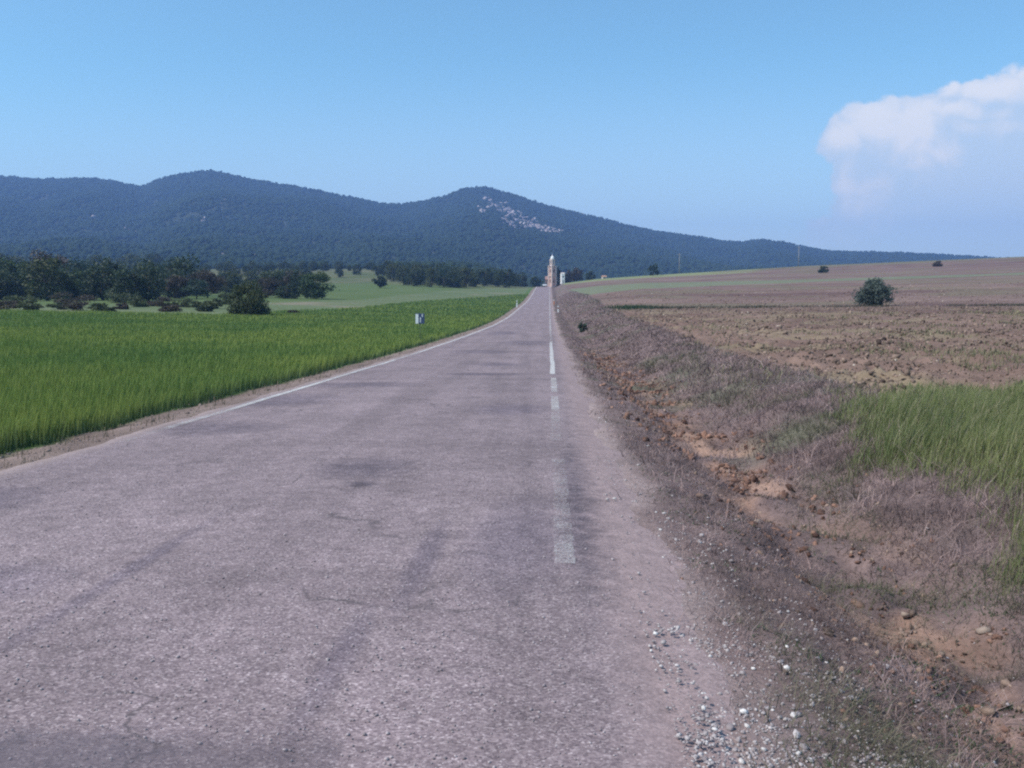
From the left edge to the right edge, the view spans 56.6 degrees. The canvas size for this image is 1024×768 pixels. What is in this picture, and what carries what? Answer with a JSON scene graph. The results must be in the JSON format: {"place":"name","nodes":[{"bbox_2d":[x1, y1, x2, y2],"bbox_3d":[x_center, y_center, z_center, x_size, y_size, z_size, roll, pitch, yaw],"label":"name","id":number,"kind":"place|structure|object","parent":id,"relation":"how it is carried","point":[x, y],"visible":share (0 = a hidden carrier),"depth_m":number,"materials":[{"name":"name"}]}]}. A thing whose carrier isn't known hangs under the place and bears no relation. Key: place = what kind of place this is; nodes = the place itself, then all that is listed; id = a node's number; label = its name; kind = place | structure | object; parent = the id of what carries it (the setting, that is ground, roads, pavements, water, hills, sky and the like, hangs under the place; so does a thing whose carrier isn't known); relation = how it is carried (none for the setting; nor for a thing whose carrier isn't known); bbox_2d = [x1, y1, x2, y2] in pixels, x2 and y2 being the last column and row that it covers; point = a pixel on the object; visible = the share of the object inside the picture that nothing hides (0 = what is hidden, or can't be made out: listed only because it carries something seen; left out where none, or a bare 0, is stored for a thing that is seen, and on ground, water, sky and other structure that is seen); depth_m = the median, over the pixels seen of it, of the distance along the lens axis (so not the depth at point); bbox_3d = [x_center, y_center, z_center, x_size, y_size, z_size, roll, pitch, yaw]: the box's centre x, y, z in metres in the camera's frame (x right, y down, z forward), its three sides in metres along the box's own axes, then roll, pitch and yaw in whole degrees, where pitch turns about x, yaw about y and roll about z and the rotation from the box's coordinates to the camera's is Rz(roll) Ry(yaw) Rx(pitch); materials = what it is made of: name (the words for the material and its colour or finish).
{"place":"outdoors","nodes":[
{"label":"outdoors","id":0,"kind":"place"},
{"bbox_2d":[0,319,495,468],"bbox_3d":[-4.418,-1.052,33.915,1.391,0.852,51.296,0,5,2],"label":"verge gravel","id":1,"kind":"structure","parent":0,"point":[46,450],"depth_m":12.97,"materials":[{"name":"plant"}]},
{"bbox_2d":[0,287,739,767],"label":"road","id":2,"kind":"structure","parent":0,"point":[496,377],"depth_m":5.17,"materials":[{"name":"grey asphalt"}]},
{"bbox_2d":[0,412,641,767],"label":"loose chippings","id":3,"kind":"object","parent":2,"relation":"on","point":[290,749],"visible":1,"depth_m":4.37,"materials":[{"name":"gravel"}]},
{"bbox_2d":[152,288,535,431],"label":"edge line","id":4,"kind":"object","parent":2,"relation":"on","point":[262,399],"visible":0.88,"depth_m":20.90,"materials":[{"name":"white paint"}]},
{"bbox_2d":[549,287,573,561],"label":"edge line","id":5,"kind":"object","parent":2,"relation":"on","point":[552,370],"visible":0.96,"depth_m":26.49,"materials":[{"name":"white paint"}]},
{"bbox_2d":[0,176,856,274],"bbox_3d":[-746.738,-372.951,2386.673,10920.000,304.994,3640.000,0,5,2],"label":"hills","id":6,"kind":"structure","parent":0,"point":[178,217],"depth_m":1556.13,"materials":[{"name":"soil"}]},
{"bbox_2d":[91,196,652,254],"bbox_3d":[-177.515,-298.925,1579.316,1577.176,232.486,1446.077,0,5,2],"label":"rock outcrops","id":7,"kind":"object","parent":6,"relation":"on","point":[539,226],"visible":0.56,"depth_m":1737.15,"materials":[{"name":"stone"}]},
{"bbox_2d":[0,169,1002,286],"bbox_3d":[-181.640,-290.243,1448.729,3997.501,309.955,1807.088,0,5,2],"label":"hillside forest","id":8,"kind":"object","parent":6,"relation":"on","point":[451,243],"visible":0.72,"depth_m":1559.84,"materials":[{"name":"green plant"}]},
{"bbox_2d":[0,257,1023,767],"bbox_3d":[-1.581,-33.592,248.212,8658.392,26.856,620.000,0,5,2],"label":"ground","id":9,"kind":"structure","parent":0,"point":[364,291],"depth_m":10.68,"materials":[{"name":"brown soil"}]},
{"bbox_2d":[0,300,22,309],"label":"shrub","id":10,"kind":"object","parent":9,"relation":"on","point":[7,305],"visible":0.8,"depth_m":107.39,"materials":[{"name":"green plant"}]},
{"bbox_2d":[0,265,26,299],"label":"tree","id":11,"kind":"object","parent":9,"relation":"on","point":[5,282],"visible":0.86,"depth_m":166.47,"materials":[{"name":"green plant"}]},
{"bbox_2d":[4,253,24,264],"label":"tree","id":12,"kind":"object","parent":9,"relation":"on","point":[14,258],"visible":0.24,"depth_m":412.94,"materials":[{"name":"green plant"}]},
{"bbox_2d":[0,256,30,290],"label":"tree","id":13,"kind":"object","parent":9,"relation":"on","point":[11,265],"visible":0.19,"depth_m":179.31,"materials":[{"name":"green plant"}]},
{"bbox_2d":[0,270,33,299],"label":"tree","id":14,"kind":"object","parent":9,"relation":"on","point":[20,293],"visible":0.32,"depth_m":170.42,"materials":[{"name":"green plant"}]},
{"bbox_2d":[0,295,39,303],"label":"shrub","id":15,"kind":"object","parent":9,"relation":"on","point":[16,297],"visible":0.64,"depth_m":136.64,"materials":[{"name":"green plant"}]},
{"bbox_2d":[16,300,44,309],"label":"shrub","id":16,"kind":"object","parent":9,"relation":"on","point":[26,306],"visible":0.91,"depth_m":104.79,"materials":[{"name":"green plant"}]},
{"bbox_2d":[16,254,72,300],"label":"tree","id":17,"kind":"object","parent":9,"relation":"on","point":[36,283],"visible":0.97,"depth_m":159.38,"materials":[{"name":"green plant"}]},
{"bbox_2d":[28,248,71,289],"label":"tree","id":18,"kind":"object","parent":9,"relation":"on","point":[40,253],"visible":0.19,"depth_m":221.73,"materials":[{"name":"green plant"}]},
{"bbox_2d":[45,302,68,309],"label":"shrub","id":19,"kind":"object","parent":9,"relation":"on","point":[56,305],"visible":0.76,"depth_m":109.39,"materials":[{"name":"green plant"}]},
{"bbox_2d":[39,266,85,298],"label":"tree","id":20,"kind":"object","parent":9,"relation":"on","point":[66,269],"visible":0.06,"depth_m":180.19,"materials":[{"name":"green plant"}]},
{"bbox_2d":[48,291,97,302],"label":"shrub","id":21,"kind":"object","parent":9,"relation":"on","point":[86,298],"visible":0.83,"depth_m":141.96,"materials":[{"name":"green plant"}]},
{"bbox_2d":[56,256,90,283],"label":"tree","id":22,"kind":"object","parent":9,"relation":"on","point":[81,264],"visible":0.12,"depth_m":208.71,"materials":[{"name":"green plant"}]},
{"bbox_2d":[60,269,87,298],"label":"tree","id":23,"kind":"object","parent":9,"relation":"on","point":[74,285],"visible":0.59,"depth_m":165.57,"materials":[{"name":"green plant"}]},
{"bbox_2d":[60,300,88,310],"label":"shrub","id":24,"kind":"object","parent":9,"relation":"on","point":[80,305],"visible":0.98,"depth_m":106.52,"materials":[{"name":"green plant"}]},
{"bbox_2d":[88,253,103,266],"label":"tree","id":25,"kind":"object","parent":9,"relation":"on","point":[92,258],"visible":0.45,"depth_m":489.46,"materials":[{"name":"green plant"}]},
{"bbox_2d":[85,303,109,310],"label":"shrub","id":26,"kind":"object","parent":9,"relation":"on","point":[98,306],"visible":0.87,"depth_m":105.97,"materials":[{"name":"green plant"}]},
{"bbox_2d":[78,262,119,299],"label":"tree","id":27,"kind":"object","parent":9,"relation":"on","point":[92,280],"visible":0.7,"depth_m":163.28,"materials":[{"name":"green plant"}]},
{"bbox_2d":[84,254,120,296],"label":"tree","id":28,"kind":"object","parent":9,"relation":"on","point":[114,266],"visible":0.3,"depth_m":191.05,"materials":[{"name":"green plant"}]},
{"bbox_2d":[112,302,128,308],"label":"shrub","id":29,"kind":"object","parent":9,"relation":"on","point":[124,305],"visible":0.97,"depth_m":113.17,"materials":[{"name":"green plant"}]},
{"bbox_2d":[102,267,142,300],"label":"tree","id":30,"kind":"object","parent":9,"relation":"on","point":[122,283],"visible":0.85,"depth_m":156.47,"materials":[{"name":"green plant"}]},
{"bbox_2d":[104,292,140,302],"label":"shrub","id":31,"kind":"object","parent":9,"relation":"on","point":[121,297],"visible":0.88,"depth_m":143.18,"materials":[{"name":"green plant"}]},
{"bbox_2d":[126,253,140,264],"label":"tree","id":32,"kind":"object","parent":9,"relation":"on","point":[130,255],"visible":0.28,"depth_m":527.54,"materials":[{"name":"green plant"}]},
{"bbox_2d":[127,296,148,306],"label":"shrub","id":33,"kind":"object","parent":9,"relation":"on","point":[134,302],"visible":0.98,"depth_m":122.83,"materials":[{"name":"green plant"}]},
{"bbox_2d":[128,264,149,287],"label":"tree","id":34,"kind":"object","parent":9,"relation":"on","point":[135,271],"visible":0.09,"depth_m":225.64,"materials":[{"name":"green plant"}]},
{"bbox_2d":[128,258,156,282],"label":"tree","id":35,"kind":"object","parent":9,"relation":"on","point":[144,265],"visible":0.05,"depth_m":265.27,"materials":[{"name":"green plant"}]},
{"bbox_2d":[128,259,167,300],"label":"tree","id":36,"kind":"object","parent":9,"relation":"on","point":[149,281],"visible":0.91,"depth_m":160.01,"materials":[{"name":"green plant"}]},
{"bbox_2d":[144,253,164,263],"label":"tree","id":37,"kind":"object","parent":9,"relation":"on","point":[153,257],"visible":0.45,"depth_m":539.20,"materials":[{"name":"green plant"}]},
{"bbox_2d":[145,296,172,306],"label":"shrub","id":38,"kind":"object","parent":9,"relation":"on","point":[158,301],"visible":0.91,"depth_m":126.65,"materials":[{"name":"green plant"}]},
{"bbox_2d":[158,303,182,311],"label":"shrub","id":39,"kind":"object","parent":9,"relation":"on","point":[172,307],"visible":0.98,"depth_m":108.73,"materials":[{"name":"green plant"}]},
{"bbox_2d":[161,269,184,297],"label":"tree","id":40,"kind":"object","parent":9,"relation":"on","point":[168,292],"visible":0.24,"depth_m":185.12,"materials":[{"name":"green plant"}]},
{"bbox_2d":[163,272,189,298],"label":"tree","id":41,"kind":"object","parent":9,"relation":"on","point":[172,283],"visible":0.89,"depth_m":179.19,"materials":[{"name":"green plant"}]},
{"bbox_2d":[157,252,206,295],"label":"tree","id":42,"kind":"object","parent":9,"relation":"on","point":[175,267],"visible":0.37,"depth_m":207.02,"materials":[{"name":"green plant"}]},
{"bbox_2d":[169,298,202,307],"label":"shrub","id":43,"kind":"object","parent":9,"relation":"on","point":[186,302],"visible":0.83,"depth_m":125.23,"materials":[{"name":"green plant"}]},
{"bbox_2d":[179,278,213,298],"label":"tree","id":44,"kind":"object","parent":9,"relation":"on","point":[199,289],"visible":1,"depth_m":172.64,"materials":[{"name":"green plant"}]},
{"bbox_2d":[195,304,214,311],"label":"shrub","id":45,"kind":"object","parent":9,"relation":"on","point":[207,307],"visible":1,"depth_m":112.64,"materials":[{"name":"green plant"}]},
{"bbox_2d":[189,269,228,297],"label":"tree","id":46,"kind":"object","parent":9,"relation":"on","point":[212,282],"visible":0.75,"depth_m":186.78,"materials":[{"name":"green plant"}]},
{"bbox_2d":[201,300,222,308],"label":"shrub","id":47,"kind":"object","parent":9,"relation":"on","point":[214,304],"visible":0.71,"depth_m":122.67,"materials":[{"name":"green plant"}]},
{"bbox_2d":[212,292,230,303],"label":"shrub","id":48,"kind":"object","parent":9,"relation":"on","point":[224,300],"visible":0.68,"depth_m":140.77,"materials":[{"name":"green plant"}]},
{"bbox_2d":[221,279,234,292],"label":"tree","id":49,"kind":"object","parent":9,"relation":"on","point":[230,284],"visible":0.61,"depth_m":239.81,"materials":[{"name":"green plant"}]},
{"bbox_2d":[223,270,240,289],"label":"tree","id":50,"kind":"object","parent":9,"relation":"on","point":[230,275],"visible":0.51,"depth_m":258.01,"materials":[{"name":"green plant"}]},
{"bbox_2d":[241,265,250,275],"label":"tree","id":51,"kind":"object","parent":9,"relation":"on","point":[245,268],"visible":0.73,"depth_m":445.55,"materials":[{"name":"green plant"}]},
{"bbox_2d":[225,280,272,315],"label":"bush","id":52,"kind":"object","parent":9,"relation":"on","point":[249,305],"visible":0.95,"depth_m":101.06,"materials":[{"name":"green plant"}]},
{"bbox_2d":[243,271,256,285],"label":"tree","id":53,"kind":"object","parent":9,"relation":"on","point":[253,274],"visible":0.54,"depth_m":321.75,"materials":[{"name":"green plant"}]},
{"bbox_2d":[253,263,265,273],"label":"tree","id":54,"kind":"object","parent":9,"relation":"on","point":[256,267],"visible":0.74,"depth_m":462.78,"materials":[{"name":"green plant"}]},
{"bbox_2d":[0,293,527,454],"bbox_3d":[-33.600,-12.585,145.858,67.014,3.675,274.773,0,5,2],"label":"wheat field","id":55,"kind":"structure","parent":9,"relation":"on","point":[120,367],"depth_m":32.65,"materials":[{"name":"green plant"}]},
{"bbox_2d":[256,277,282,297],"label":"tree","id":56,"kind":"object","parent":9,"relation":"on","point":[274,284],"visible":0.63,"depth_m":190.46,"materials":[{"name":"green plant"}]},
{"bbox_2d":[261,268,286,292],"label":"tree","id":57,"kind":"object","parent":9,"relation":"on","point":[278,275],"visible":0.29,"depth_m":238.07,"materials":[{"name":"green plant"}]},
{"bbox_2d":[274,284,299,298],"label":"bush","id":58,"kind":"object","parent":9,"relation":"on","point":[286,291],"visible":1,"depth_m":185.90,"materials":[{"name":"green plant"}]},
{"bbox_2d":[283,270,310,292],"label":"tree","id":59,"kind":"object","parent":9,"relation":"on","point":[286,278],"visible":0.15,"depth_m":230.06,"materials":[{"name":"green plant"}]},
{"bbox_2d":[289,271,311,293],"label":"tree","id":60,"kind":"object","parent":9,"relation":"on","point":[293,279],"visible":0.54,"depth_m":225.95,"materials":[{"name":"green plant"}]},
{"bbox_2d":[297,270,339,298],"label":"tree","id":61,"kind":"object","parent":9,"relation":"on","point":[313,289],"visible":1,"depth_m":187.55,"materials":[{"name":"green plant"}]},
{"bbox_2d":[319,261,327,270],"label":"tree","id":62,"kind":"object","parent":9,"relation":"on","point":[324,267],"visible":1,"depth_m":505.41,"materials":[{"name":"green plant"}]},
{"bbox_2d":[352,263,362,274],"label":"tree","id":63,"kind":"object","parent":9,"relation":"on","point":[355,267],"visible":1,"depth_m":456.23,"materials":[{"name":"green plant"}]},
{"bbox_2d":[371,265,382,275],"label":"tree","id":64,"kind":"object","parent":9,"relation":"on","point":[374,268],"visible":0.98,"depth_m":447.48,"materials":[{"name":"green plant"}]},
{"bbox_2d":[371,275,387,287],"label":"tree","id":65,"kind":"object","parent":9,"relation":"on","point":[381,281],"visible":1,"depth_m":299.56,"materials":[{"name":"green plant"}]},
{"bbox_2d":[380,260,391,274],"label":"tree","id":66,"kind":"object","parent":9,"relation":"on","point":[387,262],"visible":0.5,"depth_m":445.18,"materials":[{"name":"green plant"}]},
{"bbox_2d":[383,262,398,280],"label":"tree","id":67,"kind":"object","parent":9,"relation":"on","point":[389,273],"visible":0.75,"depth_m":389.07,"materials":[{"name":"green plant"}]},
{"bbox_2d":[394,264,410,284],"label":"tree","id":68,"kind":"object","parent":9,"relation":"on","point":[400,274],"visible":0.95,"depth_m":339.39,"materials":[{"name":"green plant"}]},
{"bbox_2d":[403,271,422,285],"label":"tree","id":69,"kind":"object","parent":9,"relation":"on","point":[417,280],"visible":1,"depth_m":329.41,"materials":[{"name":"green plant"}]},
{"bbox_2d":[410,263,424,282],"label":"tree","id":70,"kind":"object","parent":9,"relation":"on","point":[415,267],"visible":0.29,"depth_m":362.68,"materials":[{"name":"green plant"}]},
{"bbox_2d":[412,268,426,284],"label":"tree","id":71,"kind":"object","parent":9,"relation":"on","point":[422,273],"visible":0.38,"depth_m":343.29,"materials":[{"name":"green plant"}]},
{"bbox_2d":[415,313,424,340],"bbox_3d":[-4.467,-2.515,46.190,0.440,1.830,0.067,0,5,-2],"label":"distance sign","id":72,"kind":"object","parent":9,"relation":"on","point":[420,318],"visible":0.98,"depth_m":46.10,"materials":[{"name":"metal"}]},
{"bbox_2d":[425,266,442,286],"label":"tree","id":73,"kind":"object","parent":9,"relation":"on","point":[430,272],"visible":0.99,"depth_m":326.41,"materials":[{"name":"green plant"}]},
{"bbox_2d":[436,265,450,286],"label":"tree","id":74,"kind":"object","parent":9,"relation":"on","point":[443,274],"visible":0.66,"depth_m":332.84,"materials":[{"name":"green plant"}]},
{"bbox_2d":[444,268,463,287],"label":"tree","id":75,"kind":"object","parent":9,"relation":"on","point":[453,277],"visible":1,"depth_m":328.34,"materials":[{"name":"green plant"}]},
{"bbox_2d":[458,267,475,287],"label":"tree","id":76,"kind":"object","parent":9,"relation":"on","point":[469,278],"visible":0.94,"depth_m":334.93,"materials":[{"name":"green plant"}]},
{"bbox_2d":[475,268,493,285],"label":"tree","id":77,"kind":"object","parent":9,"relation":"on","point":[487,276],"visible":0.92,"depth_m":367.42,"materials":[{"name":"green plant"}]},
{"bbox_2d":[491,272,503,286],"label":"tree","id":78,"kind":"object","parent":9,"relation":"on","point":[497,282],"visible":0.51,"depth_m":364.09,"materials":[{"name":"green plant"}]},
{"bbox_2d":[492,269,516,287],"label":"tree","id":79,"kind":"object","parent":9,"relation":"on","point":[509,277],"visible":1,"depth_m":354.88,"materials":[{"name":"green plant"}]},
{"bbox_2d":[511,273,521,286],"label":"tree","id":80,"kind":"object","parent":9,"relation":"on","point":[517,281],"visible":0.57,"depth_m":399.16,"materials":[{"name":"green plant"}]},
{"bbox_2d":[518,273,528,286],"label":"tree","id":81,"kind":"object","parent":9,"relation":"on","point":[523,282],"visible":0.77,"depth_m":431.04,"materials":[{"name":"green plant"}]},
{"bbox_2d":[530,276,541,286],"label":"tree","id":82,"kind":"object","parent":9,"relation":"on","point":[535,280],"visible":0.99,"depth_m":421.67,"materials":[{"name":"green plant"}]},
{"bbox_2d":[548,252,556,286],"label":"church tower","id":83,"kind":"structure","parent":9,"relation":"on","point":[552,274],"depth_m":428.20,"materials":[{"name":"beige brick"}]},
{"bbox_2d":[565,270,573,282],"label":"tree","id":84,"kind":"object","parent":9,"relation":"on","point":[569,277],"visible":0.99,"depth_m":426.04,"materials":[{"name":"green plant"}]},
{"bbox_2d":[571,267,583,281],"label":"tree","id":85,"kind":"object","parent":9,"relation":"on","point":[577,275],"visible":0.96,"depth_m":435.63,"materials":[{"name":"green plant"}]},
{"bbox_2d":[578,322,587,331],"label":"bush","id":86,"kind":"object","parent":9,"relation":"on","point":[581,327],"visible":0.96,"depth_m":71.69,"materials":[{"name":"green plant"}]},
{"bbox_2d":[585,271,595,279],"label":"tree","id":87,"kind":"object","parent":9,"relation":"on","point":[590,276],"visible":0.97,"depth_m":445.24,"materials":[{"name":"green plant"}]},
{"bbox_2d":[647,264,658,275],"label":"tree","id":88,"kind":"object","parent":9,"relation":"on","point":[654,268],"visible":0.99,"depth_m":394.42,"materials":[{"name":"green plant"}]},
{"bbox_2d":[552,291,1023,767],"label":"dry verge grass","id":89,"kind":"structure","parent":9,"relation":"on","point":[740,365],"depth_m":7.22,"materials":[{"name":"brown plant"}]},
{"bbox_2d":[569,346,1023,767],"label":"ditch lumps","id":90,"kind":"object","parent":9,"relation":"on","point":[1004,683],"visible":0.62,"depth_m":5.64,"materials":[{"name":"soil"}]},
{"bbox_2d":[575,349,1023,754],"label":"ditch clods","id":91,"kind":"object","parent":9,"relation":"on","point":[703,434],"visible":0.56,"depth_m":9.61,"materials":[{"name":"soil"}]},
{"bbox_2d":[602,395,1023,767],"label":"verge weeds","id":92,"kind":"object","parent":9,"relation":"on","point":[929,704],"visible":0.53,"depth_m":4.41,"materials":[{"name":"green plant"}]},
{"bbox_2d":[606,282,1023,396],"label":"field clods","id":93,"kind":"object","parent":9,"relation":"on","point":[907,372],"visible":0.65,"depth_m":39.63,"materials":[{"name":"soil"}]},
{"bbox_2d":[817,266,828,272],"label":"bush","id":94,"kind":"object","parent":9,"relation":"on","point":[823,270],"visible":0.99,"depth_m":323.15,"materials":[{"name":"green plant"}]},
{"bbox_2d":[683,310,1023,391],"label":"sparse field weeds","id":95,"kind":"object","parent":9,"relation":"on","point":[974,353],"visible":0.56,"depth_m":26.63,"materials":[{"name":"beige plant"}]},
{"bbox_2d":[851,598,864,607],"bbox_3d":[2.208,1.406,6.058,0.091,0.063,0.069,3,6,32],"label":"stone","id":96,"kind":"object","parent":9,"relation":"on","point":[860,603],"visible":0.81,"depth_m":6.03,"materials":[{"name":"beige stone"}]},
{"bbox_2d":[850,276,897,305],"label":"bush","id":97,"kind":"object","parent":9,"relation":"on","point":[876,291],"visible":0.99,"depth_m":94.61,"materials":[{"name":"green plant"}]},
{"bbox_2d":[813,372,1023,607],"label":"tall bank grass","id":98,"kind":"structure","parent":9,"relation":"on","point":[997,415],"depth_m":9.56,"materials":[{"name":"green plant"}]},
{"bbox_2d":[975,626,991,633],"bbox_3d":[2.708,1.416,5.465,0.087,0.045,0.071,-13,0,21],"label":"stone","id":99,"kind":"object","parent":9,"relation":"on","point":[983,630],"visible":1,"depth_m":5.44,"materials":[{"name":"beige stone"}]},
{"bbox_2d":[0,0,1023,257],"label":"sky","id":100,"kind":"structure","parent":0,"point":[849,125],"materials":[{"name":"blue"}]},
{"bbox_2d":[591,303,1023,313],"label":"field border grass","id":101,"kind":"structure","parent":0,"point":[631,307],"depth_m":92.39,"materials":[{"name":"beige plant"}]},
{"bbox_2d":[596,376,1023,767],"bbox_3d":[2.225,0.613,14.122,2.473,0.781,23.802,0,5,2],"label":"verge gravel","id":102,"kind":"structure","parent":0,"point":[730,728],"depth_m":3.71,"materials":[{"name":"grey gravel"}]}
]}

